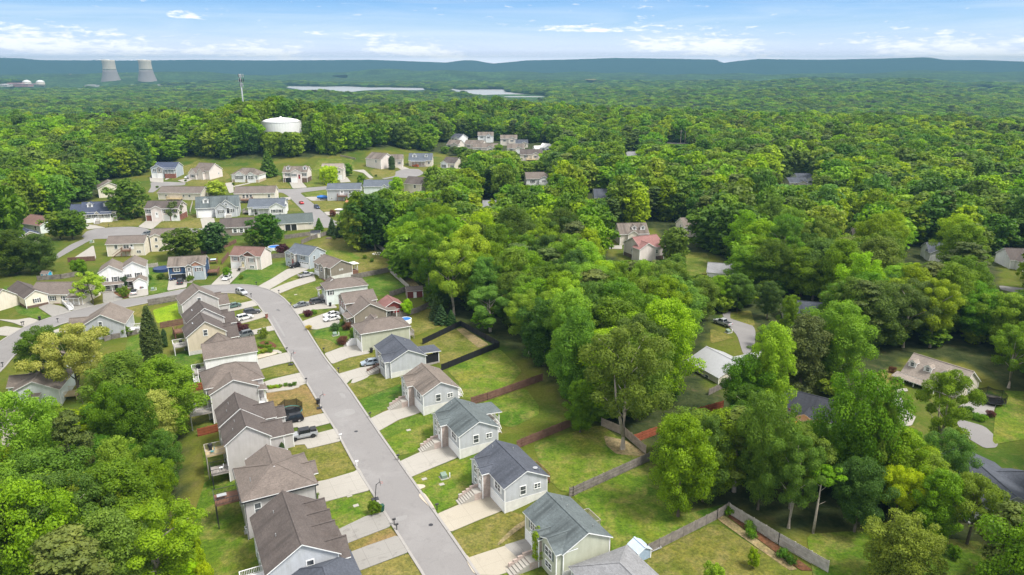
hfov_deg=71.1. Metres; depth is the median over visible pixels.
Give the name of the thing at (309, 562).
window
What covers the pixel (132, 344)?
lawn
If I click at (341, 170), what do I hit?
house
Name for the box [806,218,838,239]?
tree
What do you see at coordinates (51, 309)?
driveway
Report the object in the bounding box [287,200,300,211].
lawn
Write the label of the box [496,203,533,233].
tree
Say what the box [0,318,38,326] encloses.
driveway
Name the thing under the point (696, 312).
tree
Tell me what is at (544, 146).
house
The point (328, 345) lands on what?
lawn
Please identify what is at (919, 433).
tree
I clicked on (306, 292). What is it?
lawn
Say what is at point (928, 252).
house
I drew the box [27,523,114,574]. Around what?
tree
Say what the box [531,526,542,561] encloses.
ivy
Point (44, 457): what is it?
tree
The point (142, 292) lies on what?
driveway
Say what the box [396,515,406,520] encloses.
road patch
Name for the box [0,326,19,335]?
driveway
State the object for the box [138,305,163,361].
tree
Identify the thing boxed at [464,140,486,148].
house
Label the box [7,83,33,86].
plant hall
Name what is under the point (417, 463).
driveway
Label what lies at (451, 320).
tree
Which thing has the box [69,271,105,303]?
tree
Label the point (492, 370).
lawn
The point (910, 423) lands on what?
driveway
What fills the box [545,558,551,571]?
window
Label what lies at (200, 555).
bush
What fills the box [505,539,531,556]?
driveway
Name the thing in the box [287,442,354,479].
lawn
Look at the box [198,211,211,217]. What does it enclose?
garage door
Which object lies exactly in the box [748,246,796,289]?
tree
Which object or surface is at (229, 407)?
house
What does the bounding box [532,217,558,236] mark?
tree
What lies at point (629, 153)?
house
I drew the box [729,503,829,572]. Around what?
fence
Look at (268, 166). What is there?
tree
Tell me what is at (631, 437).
fence
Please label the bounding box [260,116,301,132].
water tank
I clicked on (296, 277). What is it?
lawn
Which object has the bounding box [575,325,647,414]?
tree
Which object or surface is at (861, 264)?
tree
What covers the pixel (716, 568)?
tree
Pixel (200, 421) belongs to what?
lawn
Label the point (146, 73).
cooling tower
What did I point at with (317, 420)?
driveway
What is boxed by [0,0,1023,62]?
sky
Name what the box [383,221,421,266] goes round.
tree
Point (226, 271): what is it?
tree
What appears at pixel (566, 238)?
tree
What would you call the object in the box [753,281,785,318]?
tree
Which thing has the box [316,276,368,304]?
house
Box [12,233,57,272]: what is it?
tree
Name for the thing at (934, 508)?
tree
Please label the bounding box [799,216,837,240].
tree
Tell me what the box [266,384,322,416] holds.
lawn
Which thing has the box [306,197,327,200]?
driveway
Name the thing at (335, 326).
shrub
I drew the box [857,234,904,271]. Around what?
tree
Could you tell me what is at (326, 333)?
lawn
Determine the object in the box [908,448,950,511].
tree
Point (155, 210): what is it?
house
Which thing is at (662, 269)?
tree
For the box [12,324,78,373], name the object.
tree
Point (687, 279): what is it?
tree
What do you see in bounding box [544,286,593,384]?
tree
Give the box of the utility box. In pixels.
[438,471,449,480]
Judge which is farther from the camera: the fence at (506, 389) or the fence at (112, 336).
the fence at (112, 336)
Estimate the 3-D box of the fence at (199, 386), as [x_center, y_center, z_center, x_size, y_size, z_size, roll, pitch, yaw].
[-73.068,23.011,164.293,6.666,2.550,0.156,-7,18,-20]
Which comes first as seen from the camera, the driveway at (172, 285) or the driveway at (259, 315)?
the driveway at (259, 315)
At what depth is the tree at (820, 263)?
212.46 m
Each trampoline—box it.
[277,398,302,414]
[978,386,1008,406]
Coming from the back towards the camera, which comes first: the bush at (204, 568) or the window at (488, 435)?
the window at (488, 435)
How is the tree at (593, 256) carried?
on the ground at (956, 351)
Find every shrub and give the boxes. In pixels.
[156,272,164,279]
[185,275,194,281]
[267,346,273,352]
[303,309,312,316]
[330,322,340,331]
[337,336,347,344]
[342,322,351,329]
[724,505,734,515]
[744,518,756,529]
[745,527,757,538]
[775,547,787,557]
[784,552,797,564]
[888,366,896,372]
[964,405,974,412]
[971,412,982,420]
[978,414,988,421]
[985,409,996,416]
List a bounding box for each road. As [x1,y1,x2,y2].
[56,227,201,257]
[148,182,184,191]
[278,179,372,227]
[383,169,422,178]
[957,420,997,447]
[999,286,1023,291]
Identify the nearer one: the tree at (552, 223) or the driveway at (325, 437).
the driveway at (325, 437)
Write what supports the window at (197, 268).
in the house at (197, 267)
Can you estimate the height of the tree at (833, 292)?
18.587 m
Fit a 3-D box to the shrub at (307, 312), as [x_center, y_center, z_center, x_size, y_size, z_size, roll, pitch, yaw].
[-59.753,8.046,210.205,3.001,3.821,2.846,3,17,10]
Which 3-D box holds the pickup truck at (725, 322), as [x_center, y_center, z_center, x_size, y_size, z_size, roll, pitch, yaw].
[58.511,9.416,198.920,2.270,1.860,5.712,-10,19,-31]
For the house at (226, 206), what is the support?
on the ground at (956, 351)
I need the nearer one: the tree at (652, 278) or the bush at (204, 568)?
the bush at (204, 568)
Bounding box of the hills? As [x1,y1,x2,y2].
[0,57,1023,74]
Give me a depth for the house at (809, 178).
442.66 m
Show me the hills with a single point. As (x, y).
(600, 65)
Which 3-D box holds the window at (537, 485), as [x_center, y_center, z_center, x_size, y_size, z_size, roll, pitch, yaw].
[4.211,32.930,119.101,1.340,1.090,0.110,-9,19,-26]
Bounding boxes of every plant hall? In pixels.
[0,84,12,86]
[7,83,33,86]
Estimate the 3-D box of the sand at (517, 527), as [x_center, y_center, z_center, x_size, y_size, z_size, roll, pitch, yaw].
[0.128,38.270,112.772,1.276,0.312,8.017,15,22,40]
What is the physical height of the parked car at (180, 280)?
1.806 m
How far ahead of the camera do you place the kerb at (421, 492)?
149.61 m
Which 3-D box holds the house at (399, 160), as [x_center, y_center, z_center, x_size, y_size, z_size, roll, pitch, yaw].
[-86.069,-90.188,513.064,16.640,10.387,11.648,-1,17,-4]
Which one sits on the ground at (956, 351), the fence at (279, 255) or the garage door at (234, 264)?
the fence at (279, 255)
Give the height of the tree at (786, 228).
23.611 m
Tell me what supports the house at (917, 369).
on the ground at (956, 351)
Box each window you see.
[33,298,40,302]
[48,296,55,300]
[112,276,118,281]
[172,268,180,271]
[195,267,202,271]
[203,329,207,335]
[254,502,261,512]
[306,558,314,566]
[435,394,440,401]
[447,392,452,397]
[451,431,456,441]
[473,434,478,443]
[486,432,491,438]
[494,480,501,494]
[520,485,525,495]
[529,520,536,529]
[534,482,540,489]
[543,543,553,561]
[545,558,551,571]
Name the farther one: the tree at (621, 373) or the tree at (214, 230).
the tree at (214, 230)
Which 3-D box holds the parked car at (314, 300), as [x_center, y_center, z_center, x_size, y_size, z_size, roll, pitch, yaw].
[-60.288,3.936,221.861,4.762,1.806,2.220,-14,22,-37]
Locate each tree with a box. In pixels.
[0,228,40,274]
[0,389,77,471]
[0,445,38,473]
[0,459,54,506]
[0,476,98,574]
[0,479,37,574]
[1,446,96,514]
[6,469,118,574]
[10,322,110,403]
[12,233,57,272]
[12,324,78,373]
[13,402,84,445]
[16,472,122,523]
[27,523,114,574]
[45,209,89,238]
[50,409,95,470]
[66,400,102,445]
[67,432,145,478]
[69,258,86,272]
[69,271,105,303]
[75,349,170,409]
[76,505,162,574]
[78,383,168,427]
[78,455,169,522]
[85,379,135,439]
[95,435,156,489]
[101,388,158,467]
[107,496,209,574]
[117,285,129,296]
[117,496,165,573]
[119,276,127,285]
[121,326,132,335]
[132,353,211,434]
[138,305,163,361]
[140,428,184,487]
[141,456,177,510]
[143,389,180,443]
[158,227,201,255]
[161,328,168,347]
[165,201,183,216]
[196,230,208,253]
[198,222,232,253]
[204,180,226,195]
[222,267,231,275]
[242,228,262,245]
[244,213,286,245]
[257,327,268,337]
[260,150,278,176]
[275,227,282,239]
[275,243,289,252]
[314,218,323,229]
[318,165,338,184]
[326,218,335,235]
[329,210,335,215]
[333,225,342,237]
[345,163,352,174]
[346,192,395,249]
[356,174,365,186]
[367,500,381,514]
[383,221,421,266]
[388,155,395,169]
[388,176,403,192]
[396,211,423,231]
[400,237,447,285]
[400,299,412,313]
[405,231,445,282]
[410,229,439,284]
[411,216,443,240]
[415,202,457,229]
[418,243,459,304]
[427,239,476,314]
[428,298,437,320]
[433,304,446,325]
[434,214,458,235]
[434,214,460,230]
[445,310,456,325]
[449,223,491,299]
[457,252,495,306]
[465,285,509,331]
[466,256,500,313]
[468,221,487,234]
[468,253,499,306]
[470,211,495,230]
[483,223,515,254]
[485,240,503,261]
[487,271,530,325]
[488,248,534,312]
[494,259,528,284]
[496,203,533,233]
[496,243,535,263]
[497,246,544,275]
[500,222,517,236]
[503,288,551,354]
[504,273,534,325]
[510,221,538,240]
[512,227,558,246]
[512,277,552,331]
[513,297,552,365]
[517,233,542,253]
[527,266,571,280]
[530,234,556,254]
[530,260,559,271]
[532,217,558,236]
[538,247,561,267]
[539,298,567,356]
[542,293,598,336]
[544,276,591,313]
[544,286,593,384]
[544,304,600,403]
[545,270,577,295]
[546,207,579,233]
[546,233,588,261]
[547,216,582,230]
[553,249,590,270]
[553,262,576,275]
[554,237,591,263]
[557,221,590,241]
[560,261,582,271]
[562,238,602,264]
[562,379,597,432]
[569,261,610,286]
[574,280,610,304]
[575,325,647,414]
[576,268,611,285]
[578,321,676,449]
[579,226,604,257]
[589,296,641,329]
[590,305,608,326]
[594,259,628,280]
[596,276,644,304]
[604,269,632,284]
[607,289,653,319]
[607,328,677,420]
[609,261,636,283]
[616,312,671,375]
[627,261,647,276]
[627,296,706,397]
[630,258,658,282]
[632,276,652,293]
[638,292,660,312]
[646,274,694,305]
[647,258,689,279]
[648,275,657,280]
[648,412,718,516]
[652,273,704,339]
[654,260,679,274]
[654,405,710,457]
[658,227,689,259]
[667,252,686,270]
[670,302,700,359]
[678,275,699,292]
[680,278,702,294]
[681,281,709,334]
[692,275,721,318]
[692,407,746,495]
[692,414,733,505]
[703,560,724,574]
[712,274,733,308]
[719,352,781,405]
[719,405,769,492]
[722,209,761,256]
[723,244,761,285]
[725,383,774,416]
[726,272,756,310]
[729,403,781,469]
[733,389,803,509]
[740,218,775,235]
[741,234,773,256]
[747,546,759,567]
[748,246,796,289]
[750,320,797,420]
[752,238,797,287]
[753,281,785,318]
[754,193,787,221]
[757,325,770,342]
[759,429,828,528]
[765,218,801,245]
[768,235,807,248]
[772,206,807,227]
[772,213,805,235]
[774,423,838,509]
[775,294,803,327]
[775,311,833,393]
[781,246,821,296]
[789,257,832,300]
[797,232,817,248]
[798,236,836,249]
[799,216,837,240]
[799,236,835,296]
[799,419,849,488]
[803,299,881,380]
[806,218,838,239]
[809,367,916,495]
[809,464,847,533]
[814,253,865,282]
[817,238,861,299]
[817,297,836,316]
[820,278,871,335]
[822,276,878,347]
[831,455,900,531]
[833,251,888,290]
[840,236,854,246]
[844,280,884,350]
[852,213,898,237]
[852,235,875,245]
[854,280,916,346]
[855,271,894,334]
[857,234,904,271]
[860,508,951,574]
[865,387,900,496]
[871,229,907,260]
[878,426,934,513]
[878,463,929,521]
[881,277,917,329]
[883,209,910,242]
[883,264,911,279]
[883,274,915,291]
[887,262,914,268]
[888,277,942,347]
[897,262,931,325]
[903,425,931,447]
[906,467,970,545]
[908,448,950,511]
[910,286,968,333]
[911,429,942,455]
[914,278,965,347]
[914,369,989,449]
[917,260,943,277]
[924,426,984,475]
[927,213,984,259]
[933,260,980,331]
[935,469,1011,544]
[936,222,995,264]
[938,241,990,266]
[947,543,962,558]
[950,255,997,292]
[951,259,994,289]
[953,279,1003,333]
[954,290,1012,343]
[968,500,1023,574]
[971,506,1023,574]
[973,291,1023,342]
[986,542,1017,574]
[989,321,1023,387]
[1009,298,1023,325]
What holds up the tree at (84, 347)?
on the ground at (956, 351)
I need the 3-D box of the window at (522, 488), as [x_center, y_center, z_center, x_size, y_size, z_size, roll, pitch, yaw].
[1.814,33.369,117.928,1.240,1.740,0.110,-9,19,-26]
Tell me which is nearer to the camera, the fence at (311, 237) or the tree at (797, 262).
the tree at (797, 262)
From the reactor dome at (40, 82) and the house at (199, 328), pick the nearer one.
the house at (199, 328)
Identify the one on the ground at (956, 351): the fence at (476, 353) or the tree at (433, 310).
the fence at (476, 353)
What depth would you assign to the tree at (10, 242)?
248.71 m
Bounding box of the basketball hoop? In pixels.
[371,479,380,500]
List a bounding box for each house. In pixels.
[0,288,19,310]
[0,408,20,445]
[6,367,80,403]
[7,280,48,308]
[20,214,49,233]
[21,227,39,240]
[33,282,100,305]
[68,302,139,338]
[70,200,120,223]
[97,179,116,197]
[97,258,123,293]
[105,235,150,257]
[122,255,148,289]
[144,200,187,220]
[149,227,185,251]
[151,162,183,177]
[157,186,212,199]
[167,255,219,282]
[172,299,236,340]
[172,312,239,355]
[175,283,229,316]
[188,162,222,179]
[189,361,267,430]
[191,332,257,381]
[195,195,240,217]
[203,409,294,488]
[212,444,318,539]
[214,392,285,460]
[219,217,256,235]
[229,246,271,271]
[230,168,265,182]
[233,185,278,201]
[239,490,350,574]
[242,198,288,215]
[273,212,313,230]
[282,165,311,182]
[284,243,325,268]
[292,550,361,574]
[313,254,358,278]
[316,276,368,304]
[322,163,345,179]
[326,183,362,200]
[337,288,377,319]
[342,295,397,327]
[343,314,413,351]
[363,179,392,193]
[365,152,390,168]
[365,334,440,378]
[387,362,462,415]
[389,154,403,167]
[403,176,426,192]
[408,153,433,166]
[418,397,501,458]
[440,156,460,168]
[446,139,464,147]
[450,133,467,141]
[456,439,549,512]
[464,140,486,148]
[473,143,497,150]
[477,132,493,142]
[482,200,495,206]
[500,135,516,144]
[506,491,612,574]
[507,143,524,153]
[515,139,527,147]
[520,149,542,160]
[524,172,547,185]
[539,143,550,149]
[568,545,658,574]
[592,189,607,198]
[614,222,649,244]
[623,234,663,260]
[625,151,638,155]
[675,217,696,236]
[687,346,761,383]
[706,262,733,276]
[781,300,822,318]
[782,389,872,426]
[783,177,807,184]
[791,173,814,184]
[847,228,855,234]
[891,353,980,397]
[920,242,942,261]
[941,453,1023,523]
[994,248,1023,269]
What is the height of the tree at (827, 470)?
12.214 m
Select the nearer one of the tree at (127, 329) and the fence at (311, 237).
the tree at (127, 329)
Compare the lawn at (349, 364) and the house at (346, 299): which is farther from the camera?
the house at (346, 299)
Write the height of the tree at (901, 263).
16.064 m
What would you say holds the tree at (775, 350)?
on the ground at (956, 351)
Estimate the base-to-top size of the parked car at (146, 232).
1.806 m
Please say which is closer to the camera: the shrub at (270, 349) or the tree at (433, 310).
the shrub at (270, 349)
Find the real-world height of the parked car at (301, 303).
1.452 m
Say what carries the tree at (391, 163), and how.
on the lawn at (384, 173)
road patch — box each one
[272,316,284,336]
[334,409,354,416]
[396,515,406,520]
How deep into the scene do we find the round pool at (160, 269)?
255.81 m
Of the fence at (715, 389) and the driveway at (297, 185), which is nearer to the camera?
the fence at (715, 389)
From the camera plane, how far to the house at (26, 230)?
296.46 m
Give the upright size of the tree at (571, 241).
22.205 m
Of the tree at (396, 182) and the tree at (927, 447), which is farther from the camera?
the tree at (396, 182)
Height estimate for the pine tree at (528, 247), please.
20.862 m
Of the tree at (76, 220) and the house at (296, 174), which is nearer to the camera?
the tree at (76, 220)
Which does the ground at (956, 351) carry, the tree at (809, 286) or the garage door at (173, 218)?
the tree at (809, 286)
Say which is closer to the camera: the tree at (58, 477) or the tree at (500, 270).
the tree at (58, 477)
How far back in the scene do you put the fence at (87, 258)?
270.10 m
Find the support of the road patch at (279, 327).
on the street
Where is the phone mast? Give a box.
[238,74,243,101]
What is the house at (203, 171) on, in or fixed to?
on the ground at (956, 351)
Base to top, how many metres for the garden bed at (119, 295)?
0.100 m
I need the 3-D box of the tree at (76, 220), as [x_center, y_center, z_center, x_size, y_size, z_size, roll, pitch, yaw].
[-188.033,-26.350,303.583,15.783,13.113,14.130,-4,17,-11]
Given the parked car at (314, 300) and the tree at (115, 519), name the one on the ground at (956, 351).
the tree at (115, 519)
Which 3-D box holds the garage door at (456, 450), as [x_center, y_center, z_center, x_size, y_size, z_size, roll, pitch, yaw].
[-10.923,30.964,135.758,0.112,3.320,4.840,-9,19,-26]
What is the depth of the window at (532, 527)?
108.39 m
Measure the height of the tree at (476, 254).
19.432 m
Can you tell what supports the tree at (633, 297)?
on the ground at (956, 351)
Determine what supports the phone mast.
on the ground at (956, 351)
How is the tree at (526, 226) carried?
on the ground at (956, 351)
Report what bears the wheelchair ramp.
on the ground at (956, 351)
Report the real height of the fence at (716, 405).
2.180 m
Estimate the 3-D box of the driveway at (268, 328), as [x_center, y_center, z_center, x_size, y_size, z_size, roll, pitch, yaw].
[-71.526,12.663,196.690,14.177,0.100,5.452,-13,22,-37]
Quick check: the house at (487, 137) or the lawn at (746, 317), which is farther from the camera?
the house at (487, 137)
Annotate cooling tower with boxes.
[101,60,120,81]
[138,60,156,81]
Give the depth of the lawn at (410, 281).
244.56 m
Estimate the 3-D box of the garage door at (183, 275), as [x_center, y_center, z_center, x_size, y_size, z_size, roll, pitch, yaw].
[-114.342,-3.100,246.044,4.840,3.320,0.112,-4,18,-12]
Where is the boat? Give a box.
[317,195,327,199]
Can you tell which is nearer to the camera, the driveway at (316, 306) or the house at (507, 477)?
the house at (507, 477)
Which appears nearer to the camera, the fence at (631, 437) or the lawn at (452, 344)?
the fence at (631, 437)
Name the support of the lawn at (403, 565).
on the ground at (956, 351)
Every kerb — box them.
[0,284,479,574]
[0,292,424,574]
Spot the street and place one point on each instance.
(434, 549)
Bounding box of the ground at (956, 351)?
[0,69,1023,574]
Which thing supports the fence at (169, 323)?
on the ground at (956, 351)
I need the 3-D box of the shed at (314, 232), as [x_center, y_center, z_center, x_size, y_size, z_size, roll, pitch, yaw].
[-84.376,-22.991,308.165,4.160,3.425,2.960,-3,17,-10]
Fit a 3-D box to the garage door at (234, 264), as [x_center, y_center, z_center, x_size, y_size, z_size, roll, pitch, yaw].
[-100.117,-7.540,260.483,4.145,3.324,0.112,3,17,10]
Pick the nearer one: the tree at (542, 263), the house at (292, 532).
the house at (292, 532)
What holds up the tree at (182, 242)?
on the ground at (956, 351)
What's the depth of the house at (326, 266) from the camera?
247.78 m
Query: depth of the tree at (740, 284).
207.61 m
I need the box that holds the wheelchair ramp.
[61,299,73,309]
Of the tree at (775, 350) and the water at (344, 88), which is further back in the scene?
the water at (344, 88)
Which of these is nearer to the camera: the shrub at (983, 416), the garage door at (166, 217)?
the shrub at (983, 416)
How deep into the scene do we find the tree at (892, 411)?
111.66 m
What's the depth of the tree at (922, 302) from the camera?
177.00 m
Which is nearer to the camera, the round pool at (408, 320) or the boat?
the round pool at (408, 320)
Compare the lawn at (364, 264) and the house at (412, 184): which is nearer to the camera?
the lawn at (364, 264)
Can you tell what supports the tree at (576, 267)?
on the ground at (956, 351)
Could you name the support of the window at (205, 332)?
in the house at (199, 328)
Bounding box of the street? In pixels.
[0,285,475,574]
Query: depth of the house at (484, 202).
352.63 m
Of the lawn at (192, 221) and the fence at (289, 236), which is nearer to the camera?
the fence at (289, 236)
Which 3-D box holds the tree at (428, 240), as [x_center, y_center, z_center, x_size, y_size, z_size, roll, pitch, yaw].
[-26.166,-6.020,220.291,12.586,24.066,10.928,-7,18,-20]
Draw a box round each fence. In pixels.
[36,271,80,280]
[67,256,95,261]
[104,329,139,340]
[147,294,178,305]
[148,262,157,267]
[160,318,182,327]
[187,382,202,391]
[197,424,218,436]
[201,239,236,253]
[221,251,228,263]
[271,253,284,257]
[284,232,310,238]
[301,231,327,243]
[351,268,392,277]
[389,287,405,295]
[390,269,408,285]
[391,301,431,316]
[422,320,499,369]
[471,373,542,403]
[517,420,571,447]
[569,452,649,496]
[601,417,645,453]
[634,425,659,440]
[647,502,728,552]
[697,400,723,411]
[708,384,721,394]
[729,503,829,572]
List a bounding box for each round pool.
[153,266,167,272]
[268,245,279,250]
[402,317,411,323]
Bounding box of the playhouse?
[40,270,51,278]
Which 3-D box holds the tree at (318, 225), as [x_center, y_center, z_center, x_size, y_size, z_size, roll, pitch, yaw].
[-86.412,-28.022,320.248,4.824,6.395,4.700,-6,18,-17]
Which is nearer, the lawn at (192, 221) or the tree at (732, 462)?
the tree at (732, 462)
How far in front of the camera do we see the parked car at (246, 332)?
193.91 m
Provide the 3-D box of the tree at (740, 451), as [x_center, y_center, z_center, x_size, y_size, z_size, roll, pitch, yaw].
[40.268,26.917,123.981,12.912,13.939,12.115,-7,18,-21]
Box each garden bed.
[114,288,128,297]
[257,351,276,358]
[258,341,275,348]
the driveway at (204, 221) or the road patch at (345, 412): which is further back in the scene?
the driveway at (204, 221)
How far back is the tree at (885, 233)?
220.64 m
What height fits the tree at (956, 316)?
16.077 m
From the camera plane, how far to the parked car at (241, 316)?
206.55 m
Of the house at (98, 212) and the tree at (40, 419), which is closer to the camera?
the tree at (40, 419)
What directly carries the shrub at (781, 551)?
on the path at (735, 527)
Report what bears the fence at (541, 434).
on the ground at (956, 351)
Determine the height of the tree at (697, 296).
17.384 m
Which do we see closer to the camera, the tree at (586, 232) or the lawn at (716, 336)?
the lawn at (716, 336)
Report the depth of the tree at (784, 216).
254.57 m
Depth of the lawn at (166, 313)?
213.01 m
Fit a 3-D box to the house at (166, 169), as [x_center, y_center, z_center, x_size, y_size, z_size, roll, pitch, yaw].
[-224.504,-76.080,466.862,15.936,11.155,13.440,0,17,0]
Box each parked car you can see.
[130,289,136,294]
[141,231,150,234]
[177,278,183,284]
[222,274,232,279]
[229,302,241,307]
[235,287,247,294]
[236,313,253,320]
[239,328,253,337]
[243,307,260,313]
[285,411,303,421]
[293,301,309,307]
[309,297,324,304]
[323,310,339,317]
[323,314,340,321]
[360,357,378,366]
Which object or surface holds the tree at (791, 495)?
on the ground at (956, 351)
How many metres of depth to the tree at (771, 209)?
269.29 m
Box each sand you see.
[419,493,435,510]
[498,520,524,544]
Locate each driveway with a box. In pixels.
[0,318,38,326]
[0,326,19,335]
[39,304,71,315]
[74,301,92,309]
[76,246,95,258]
[86,224,104,228]
[103,292,122,302]
[129,288,147,297]
[139,221,160,228]
[150,177,162,182]
[167,280,186,290]
[200,218,214,227]
[212,268,239,284]
[225,182,233,192]
[230,300,256,310]
[237,312,264,322]
[246,326,273,336]
[258,352,292,368]
[259,267,308,288]
[263,373,305,391]
[270,275,315,293]
[290,182,305,188]
[292,413,329,427]
[293,301,336,313]
[294,429,339,448]
[303,313,339,329]
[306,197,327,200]
[316,469,368,501]
[325,345,369,363]
[339,365,372,382]
[339,512,390,542]
[340,177,350,182]
[351,536,406,570]
[353,170,372,178]
[371,405,419,430]
[401,446,457,476]
[438,496,501,531]
[469,546,516,574]
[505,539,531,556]
[612,245,621,248]
[722,311,754,353]
[899,413,915,425]
[961,401,994,414]
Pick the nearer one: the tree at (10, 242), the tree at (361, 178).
the tree at (10, 242)
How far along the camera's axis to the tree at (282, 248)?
278.79 m
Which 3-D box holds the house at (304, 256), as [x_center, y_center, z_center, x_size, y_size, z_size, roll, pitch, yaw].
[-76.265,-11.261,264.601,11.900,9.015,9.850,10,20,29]
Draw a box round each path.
[351,375,368,382]
[718,516,795,569]
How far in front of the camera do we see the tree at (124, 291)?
226.53 m
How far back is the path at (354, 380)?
167.81 m
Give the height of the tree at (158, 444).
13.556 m
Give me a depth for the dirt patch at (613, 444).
134.88 m
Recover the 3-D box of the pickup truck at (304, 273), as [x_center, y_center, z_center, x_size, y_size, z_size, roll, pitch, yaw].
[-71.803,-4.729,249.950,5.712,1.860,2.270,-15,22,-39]
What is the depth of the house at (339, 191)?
391.98 m
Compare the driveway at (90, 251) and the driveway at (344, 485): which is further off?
the driveway at (90, 251)
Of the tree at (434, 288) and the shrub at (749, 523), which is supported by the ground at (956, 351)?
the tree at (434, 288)
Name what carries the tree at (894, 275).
on the ground at (956, 351)
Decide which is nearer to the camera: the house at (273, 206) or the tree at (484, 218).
the tree at (484, 218)
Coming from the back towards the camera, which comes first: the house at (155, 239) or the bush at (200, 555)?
the house at (155, 239)
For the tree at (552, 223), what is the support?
on the ground at (956, 351)
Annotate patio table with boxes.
[216,492,226,498]
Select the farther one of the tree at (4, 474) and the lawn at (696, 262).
the lawn at (696, 262)
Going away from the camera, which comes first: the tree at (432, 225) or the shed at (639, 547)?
the shed at (639, 547)
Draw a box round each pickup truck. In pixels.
[288,262,299,267]
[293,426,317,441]
[297,271,314,277]
[713,317,732,326]
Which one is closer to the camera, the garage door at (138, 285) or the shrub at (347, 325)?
the shrub at (347, 325)
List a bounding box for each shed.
[310,230,320,237]
[405,285,422,297]
[627,537,652,559]
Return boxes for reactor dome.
[22,80,31,83]
[36,80,44,85]
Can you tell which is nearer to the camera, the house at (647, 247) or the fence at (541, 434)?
the fence at (541, 434)
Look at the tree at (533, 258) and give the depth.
208.33 m
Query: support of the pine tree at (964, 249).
on the ground at (956, 351)
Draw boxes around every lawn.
[4,286,49,318]
[90,216,142,226]
[125,334,142,357]
[126,304,146,316]
[141,350,202,385]
[148,267,167,293]
[153,303,181,322]
[156,214,201,227]
[172,160,230,184]
[182,390,217,434]
[192,438,260,574]
[221,293,250,302]
[232,260,285,284]
[234,306,261,314]
[241,317,270,329]
[255,333,284,349]
[256,176,290,188]
[261,364,298,378]
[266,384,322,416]
[271,269,314,288]
[281,279,322,305]
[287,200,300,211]
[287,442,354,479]
[299,308,335,319]
[304,190,325,196]
[305,158,355,186]
[312,326,352,352]
[313,201,342,211]
[313,237,391,272]
[315,338,337,351]
[325,250,359,261]
[326,491,380,528]
[333,354,375,372]
[347,373,400,398]
[348,528,396,550]
[360,384,401,416]
[360,554,421,574]
[365,275,404,295]
[370,168,395,177]
[380,412,434,438]
[387,423,433,454]
[403,277,418,285]
[410,308,446,335]
[413,454,475,511]
[426,330,484,363]
[448,350,520,399]
[452,511,524,556]
[457,328,487,347]
[483,389,538,426]
[501,566,548,574]
[534,426,639,491]
[574,462,724,550]
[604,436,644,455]
[647,524,793,574]
[686,252,709,275]
[710,329,733,342]
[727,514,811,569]
[730,311,754,325]
[807,530,984,574]
[875,369,902,388]
[987,391,1023,443]
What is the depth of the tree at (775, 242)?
221.13 m
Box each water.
[287,86,457,91]
[454,89,542,96]
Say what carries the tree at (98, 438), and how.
on the ground at (956, 351)
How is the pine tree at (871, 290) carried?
on the ground at (956, 351)
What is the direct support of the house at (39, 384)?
on the ground at (956, 351)
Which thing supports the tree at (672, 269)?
on the ground at (956, 351)
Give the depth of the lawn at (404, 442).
140.87 m
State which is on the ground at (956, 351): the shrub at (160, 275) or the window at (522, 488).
the shrub at (160, 275)
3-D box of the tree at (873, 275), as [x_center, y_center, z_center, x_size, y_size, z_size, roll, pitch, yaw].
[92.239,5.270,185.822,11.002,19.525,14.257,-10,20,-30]
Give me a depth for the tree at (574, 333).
144.53 m
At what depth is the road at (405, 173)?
487.89 m
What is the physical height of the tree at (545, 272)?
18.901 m
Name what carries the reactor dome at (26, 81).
on the ground at (956, 351)
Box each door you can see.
[135,283,145,289]
[163,215,169,220]
[171,215,179,220]
[171,273,185,279]
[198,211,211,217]
[231,262,239,267]
[299,261,308,267]
[356,338,361,350]
[415,398,422,413]
[449,438,458,457]
[478,476,481,489]
[491,487,503,511]
[525,529,531,545]
[931,256,941,261]
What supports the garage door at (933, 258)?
in the house at (928, 252)
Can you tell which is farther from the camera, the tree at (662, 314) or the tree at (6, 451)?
the tree at (662, 314)
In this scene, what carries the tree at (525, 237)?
on the ground at (956, 351)
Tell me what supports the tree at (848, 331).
on the ground at (956, 351)
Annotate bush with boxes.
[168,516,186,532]
[168,558,197,574]
[189,546,206,571]
[192,533,200,547]
[193,560,213,574]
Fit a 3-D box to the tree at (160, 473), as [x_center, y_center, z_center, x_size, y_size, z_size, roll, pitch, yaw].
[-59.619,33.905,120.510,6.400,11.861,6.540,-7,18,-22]
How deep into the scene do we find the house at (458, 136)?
677.55 m
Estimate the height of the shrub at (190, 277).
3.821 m
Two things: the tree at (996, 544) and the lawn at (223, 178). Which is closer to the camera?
the tree at (996, 544)

